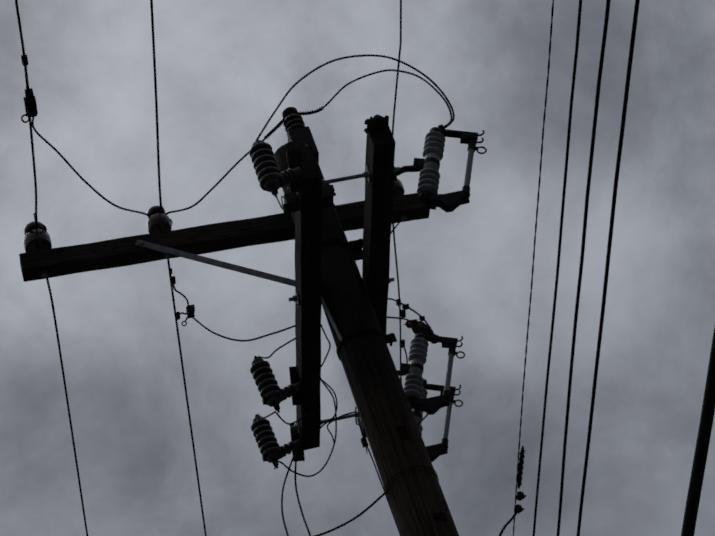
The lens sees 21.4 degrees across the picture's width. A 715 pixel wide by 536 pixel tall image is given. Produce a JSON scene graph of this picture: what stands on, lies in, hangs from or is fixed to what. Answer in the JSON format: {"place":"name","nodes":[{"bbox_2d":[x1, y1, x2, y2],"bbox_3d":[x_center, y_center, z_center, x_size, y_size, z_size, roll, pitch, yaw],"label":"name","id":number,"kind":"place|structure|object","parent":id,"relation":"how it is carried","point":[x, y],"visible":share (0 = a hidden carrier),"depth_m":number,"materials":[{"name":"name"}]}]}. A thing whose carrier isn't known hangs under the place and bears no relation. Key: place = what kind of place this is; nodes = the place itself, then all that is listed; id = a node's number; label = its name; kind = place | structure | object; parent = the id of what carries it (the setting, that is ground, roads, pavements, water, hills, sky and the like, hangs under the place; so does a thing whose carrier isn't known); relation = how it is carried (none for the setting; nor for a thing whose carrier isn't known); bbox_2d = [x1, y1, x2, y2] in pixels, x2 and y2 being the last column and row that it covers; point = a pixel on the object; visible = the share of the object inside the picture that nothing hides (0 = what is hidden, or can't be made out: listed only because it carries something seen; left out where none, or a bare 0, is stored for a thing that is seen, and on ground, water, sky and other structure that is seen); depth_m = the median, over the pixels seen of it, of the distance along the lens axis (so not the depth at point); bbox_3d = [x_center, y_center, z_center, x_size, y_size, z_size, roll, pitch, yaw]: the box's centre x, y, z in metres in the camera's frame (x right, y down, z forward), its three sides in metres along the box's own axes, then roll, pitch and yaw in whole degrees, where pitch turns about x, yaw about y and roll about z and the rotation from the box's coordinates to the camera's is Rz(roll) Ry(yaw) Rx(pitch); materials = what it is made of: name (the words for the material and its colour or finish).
{"place":"outdoors","nodes":[
{"label":"outdoors","id":0,"kind":"place"},
{"bbox_2d":[0,0,714,535],"label":"sky","id":1,"kind":"structure","parent":0,"point":[223,67],"materials":[{"name":"grey"}]},
{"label":"pavement","id":2,"kind":"structure","parent":0,"visible":0},
{"bbox_2d":[274,140,458,535],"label":"pole","id":3,"kind":"object","parent":2,"relation":"on","point":[416,499],"visible":0.67,"depth_m":8.37,"materials":[{"name":"brown wood"}]},
{"bbox_2d":[135,239,294,286],"bbox_3d":[-0.574,0.003,9.076,0.907,0.566,0.024,-9,-41,-14],"label":"brace","id":4,"kind":"object","parent":3,"relation":"attached to","point":[217,263],"visible":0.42,"depth_m":9.09,"materials":[{"name":"metal"}]},
{"bbox_2d":[19,193,429,281],"bbox_3d":[-0.629,-0.224,9.207,2.040,0.110,0.372,-11,-41,-11],"label":"crossarm","id":5,"kind":"object","parent":3,"relation":"attached to","point":[127,251],"visible":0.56,"depth_m":9.20,"materials":[{"name":"brown wood"}]},
{"bbox_2d":[23,179,406,277],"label":"pin insulators","id":6,"kind":"object","parent":5,"relation":"on","point":[35,239],"visible":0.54,"depth_m":9.23,"materials":[{"name":"grey ceramic"}]},
{"bbox_2d":[15,0,87,535],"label":"power line","id":7,"kind":"object","parent":6,"relation":"attached to","point":[35,185],"visible":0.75,"depth_m":9.62,"materials":[{"name":"black metal"}]},
{"bbox_2d":[29,207,172,231],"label":"tie wires","id":8,"kind":"object","parent":6,"relation":"attached to","point":[44,226],"visible":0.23,"depth_m":9.14,"materials":[{"name":"black metal"}]},
{"bbox_2d":[150,0,206,535],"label":"power line","id":9,"kind":"object","parent":6,"relation":"attached to","point":[158,155],"visible":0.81,"depth_m":9.65,"materials":[{"name":"black metal"}]},
{"bbox_2d":[170,268,194,325],"bbox_3d":[-0.896,0.144,9.749,0.089,0.117,0.340,-14,-40,-8],"label":"wire clamp","id":10,"kind":"object","parent":9,"relation":"attached to","point":[190,312],"visible":0.98,"depth_m":9.84,"materials":[{"name":"metal"}]},
{"bbox_2d":[173,284,188,314],"bbox_3d":[-0.916,0.170,9.811,0.071,0.060,0.288,-11,-41,-11],"label":"stirrup","id":11,"kind":"object","parent":10,"relation":"attached to","point":[174,288],"visible":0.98,"depth_m":9.78,"materials":[{"name":"grey metal"}]},
{"bbox_2d":[392,0,401,382],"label":"power line","id":12,"kind":"object","parent":6,"relation":"attached to","point":[392,134],"visible":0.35,"depth_m":9.30,"materials":[{"name":"black metal"}]},
{"bbox_2d":[21,54,405,347],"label":"clamps","id":13,"kind":"object","parent":12,"relation":"attached to","point":[30,104],"visible":0.96,"depth_m":8.55,"materials":[{"name":"metal"}]},
{"bbox_2d":[32,117,169,216],"bbox_3d":[-1.212,-0.400,8.907,0.098,0.230,1.003,-34,-42,16],"label":"jumper","id":14,"kind":"object","parent":13,"relation":"attached to","point":[73,169],"visible":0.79,"depth_m":8.70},
{"bbox_2d":[402,345,407,374],"bbox_3d":[0.280,0.522,10.301,0.055,0.576,0.373,-17,-40,-4],"label":"wire","id":15,"kind":"object","parent":12,"relation":"hanging from","point":[406,355],"visible":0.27,"depth_m":10.50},
{"bbox_2d":[399,302,433,333],"bbox_3d":[0.325,0.253,10.015,0.092,0.578,0.412,-15,-40,-7],"label":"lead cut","id":16,"kind":"object","parent":12,"relation":"hanging from","point":[417,313],"visible":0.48,"depth_m":10.16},
{"bbox_2d":[387,316,429,332],"bbox_3d":[0.256,0.276,9.469,0.046,0.208,0.534,-33,-41,15],"label":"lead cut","id":17,"kind":"object","parent":16,"relation":"attached to","point":[409,321],"visible":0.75,"depth_m":9.42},
{"bbox_2d":[404,321,437,335],"bbox_3d":[0.349,0.329,9.783,0.211,0.152,0.080,4,-46,-27],"label":"connector","id":18,"kind":"object","parent":16,"relation":"attached to","point":[419,327],"visible":0.46,"depth_m":9.76,"materials":[{"name":"brown metal"}]},
{"bbox_2d":[169,120,283,212],"bbox_3d":[-0.635,-0.534,9.482,0.736,0.449,0.063,-18,-40,-3],"label":"jumper","id":19,"kind":"object","parent":3,"relation":"attached to","point":[217,183],"visible":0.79,"depth_m":9.42,"materials":[{"name":"black rubber"}]},
{"bbox_2d":[264,106,323,138],"bbox_3d":[-0.328,-0.741,9.586,0.337,0.169,0.062,-16,-40,-5],"label":"preformed tie","id":20,"kind":"object","parent":3,"relation":"attached to","point":[278,124],"visible":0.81,"depth_m":9.59,"materials":[{"name":"black metal"}]},
{"bbox_2d":[282,107,318,162],"bbox_3d":[-0.298,-0.667,9.553,0.112,0.383,0.160,-11,-41,-11],"label":"insulator","id":21,"kind":"object","parent":3,"relation":"attached to","point":[296,129],"visible":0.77,"depth_m":9.52,"materials":[{"name":"black ceramic"}]},
{"bbox_2d":[287,114,399,449],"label":"double arms","id":22,"kind":"object","parent":3,"relation":"attached to","point":[381,169],"visible":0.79,"depth_m":8.64},
{"bbox_2d":[193,317,294,341],"bbox_3d":[-0.547,0.268,9.516,0.052,0.690,0.757,16,-52,-35],"label":"tap","id":23,"kind":"object","parent":22,"relation":"on","point":[202,325],"visible":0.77,"depth_m":9.55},
{"bbox_2d":[249,139,303,196],"bbox_3d":[-0.339,-0.442,8.169,0.218,0.357,0.107,-11,-41,-11],"label":"arrester","id":24,"kind":"object","parent":22,"relation":"attached to","point":[272,178],"visible":1,"depth_m":8.14,"materials":[{"name":"ceramic"}]},
{"bbox_2d":[257,54,454,138],"bbox_3d":[-0.067,-0.796,8.701,1.026,0.694,0.112,-3,-43,-20],"label":"jumper","id":25,"kind":"object","parent":24,"relation":"attached to","point":[365,55],"visible":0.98,"depth_m":8.87,"materials":[{"name":"black rubber"}]},
{"bbox_2d":[258,338,294,358],"bbox_3d":[-0.372,0.396,9.320,0.099,0.159,0.311,17,-52,-36],"label":"lead","id":26,"kind":"object","parent":22,"relation":"on","point":[293,339],"visible":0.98,"depth_m":9.38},
{"bbox_2d":[250,356,304,412],"bbox_3d":[-0.384,0.558,9.280,0.249,0.356,0.112,-11,-41,-11],"label":"arrester","id":27,"kind":"object","parent":22,"relation":"attached to","point":[273,394],"visible":1,"depth_m":9.25,"materials":[{"name":"ceramic"}]},
{"bbox_2d":[258,411,275,418],"bbox_3d":[-0.467,0.728,9.438,0.034,0.361,0.472,-10,-41,-12],"label":"jumper wire","id":28,"kind":"object","parent":27,"relation":"attached to","point":[272,413],"visible":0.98,"depth_m":9.30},
{"bbox_2d":[251,414,304,468],"bbox_3d":[-0.396,0.870,9.627,0.256,0.357,0.108,-11,-41,-11],"label":"arrester","id":29,"kind":"object","parent":22,"relation":"attached to","point":[272,450],"visible":0.94,"depth_m":9.59,"materials":[{"name":"ceramic"}]},
{"bbox_2d":[294,446,310,535],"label":"wire","id":30,"kind":"object","parent":29,"relation":"attached to","point":[300,507],"visible":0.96,"depth_m":9.30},
{"bbox_2d":[281,441,299,535],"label":"wire","id":31,"kind":"object","parent":22,"relation":"attached to","point":[285,527],"visible":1,"depth_m":9.21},
{"bbox_2d":[275,407,308,424],"bbox_3d":[-0.324,0.714,9.265,0.260,0.149,0.030,23,-56,-39],"label":"lead","id":32,"kind":"object","parent":22,"relation":"attached to","point":[278,415],"visible":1,"depth_m":9.23,"materials":[{"name":"black rubber"}]},
{"bbox_2d":[274,378,336,476],"bbox_3d":[-0.259,0.844,9.376,0.180,0.386,0.524,25,-58,-41],"label":"loop","id":33,"kind":"object","parent":22,"relation":"attached to","point":[282,463],"visible":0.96,"depth_m":9.33,"materials":[{"name":"black rubber"}]},
{"bbox_2d":[327,411,355,442],"bbox_3d":[-0.071,0.779,9.377,0.176,0.156,0.074,-11,-41,-11],"label":"wire","id":34,"kind":"object","parent":33,"relation":"attached to","point":[334,420],"visible":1,"depth_m":9.35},
{"bbox_2d":[321,324,330,366],"bbox_3d":[-0.195,0.555,9.382,0.044,0.155,0.668,-7,-41,-15],"label":"wire","id":35,"kind":"object","parent":22,"relation":"attached to","point":[329,345],"visible":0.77,"depth_m":9.17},
{"bbox_2d":[317,379,337,430],"bbox_3d":[-0.151,0.714,9.409,0.065,0.136,0.364,-8,-41,-14],"label":"wire","id":36,"kind":"object","parent":22,"relation":"attached to","point":[336,406],"visible":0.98,"depth_m":9.31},
{"bbox_2d":[397,330,464,414],"bbox_3d":[0.345,0.521,9.509,0.485,0.505,0.094,-11,-41,-11],"label":"fuse cutout","id":37,"kind":"object","parent":22,"relation":"attached to","point":[413,370],"visible":0.98,"depth_m":9.49,"materials":[{"name":"grey ceramic"}]},
{"bbox_2d":[417,410,428,424],"bbox_3d":[0.281,0.752,9.031,0.078,0.467,0.436,-32,-41,13],"label":"wire","id":38,"kind":"object","parent":37,"relation":"attached to","point":[419,422],"visible":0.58,"depth_m":9.17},
{"bbox_2d":[412,379,462,461],"bbox_3d":[0.344,0.790,9.813,0.500,0.505,0.094,-11,-41,-11],"label":"fuse cutout","id":39,"kind":"object","parent":22,"relation":"attached to","point":[435,451],"visible":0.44,"depth_m":9.79,"materials":[{"name":"grey metal"}]},
{"bbox_2d":[394,124,486,212],"bbox_3d":[0.377,-0.450,8.426,0.492,0.505,0.094,-11,-41,-11],"label":"fuse cutout","id":40,"kind":"object","parent":22,"relation":"attached to","point":[427,167],"visible":0.98,"depth_m":8.40,"materials":[{"name":"grey ceramic"}]},
{"bbox_2d":[314,490,387,535],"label":"wire","id":41,"kind":"object","parent":3,"relation":"attached to","point":[360,514],"visible":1,"depth_m":8.09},
{"bbox_2d":[276,184,447,520],"bbox_3d":[0.197,0.371,8.736,0.229,2.148,2.185,-27,-40,9],"label":"misc hardware","id":42,"kind":"object","parent":3,"relation":"attached to","point":[291,203],"visible":0.9,"depth_m":8.36,"materials":[{"name":"metal"}]},
{"bbox_2d":[297,69,451,125],"bbox_3d":[0.118,-0.686,9.197,0.256,0.996,0.854,15,-51,-35],"label":"jumper","id":43,"kind":"object","parent":3,"relation":"attached to","point":[347,84],"visible":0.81,"depth_m":9.45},
{"bbox_2d":[355,407,399,534],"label":"wire","id":44,"kind":"object","parent":3,"relation":"attached to","point":[374,463],"depth_m":9.25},
{"bbox_2d":[361,437,367,454],"bbox_3d":[0.040,0.879,9.356,0.027,0.083,0.053,-11,-41,-11],"label":"connector","id":45,"kind":"object","parent":44,"relation":"attached to","point":[364,442],"visible":1,"depth_m":9.35,"materials":[{"name":"metal"}]},
{"bbox_2d":[320,237,438,501],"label":"pole bands","id":46,"kind":"object","parent":3,"relation":"attached to","point":[390,338],"visible":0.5,"depth_m":8.62,"materials":[{"name":"black metal"}]},
{"bbox_2d":[513,0,553,535],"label":"power line","id":47,"kind":"object","parent":3,"relation":"attached to","point":[552,11],"visible":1,"depth_m":5.24,"materials":[{"name":"black metal"}]},
{"bbox_2d":[499,511,517,535],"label":"wire","id":48,"kind":"object","parent":47,"relation":"attached to","point":[507,523],"visible":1,"depth_m":6.15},
{"bbox_2d":[514,446,525,513],"bbox_3d":[0.530,0.769,6.201,0.043,0.024,0.619,-11,-41,-11],"label":"service splice","id":49,"kind":"object","parent":47,"relation":"on","point":[520,496],"visible":1,"depth_m":6.10,"materials":[{"name":"metal"}]},
{"bbox_2d":[532,0,581,535],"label":"power line","id":50,"kind":"object","parent":3,"relation":"attached to","point":[561,220],"visible":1,"depth_m":4.98,"materials":[{"name":"black metal"}]},
{"bbox_2d":[556,0,610,535],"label":"power line","id":51,"kind":"object","parent":3,"relation":"attached to","point":[605,28],"visible":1,"depth_m":4.67,"materials":[{"name":"black metal"}]},
{"bbox_2d":[577,0,639,535],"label":"power line","id":52,"kind":"object","parent":3,"relation":"attached to","point":[626,92],"visible":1,"depth_m":4.47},
{"bbox_2d":[681,326,714,535],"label":"power line","id":53,"kind":"object","parent":3,"relation":"attached to","point":[698,467],"visible":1,"depth_m":3.92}
]}

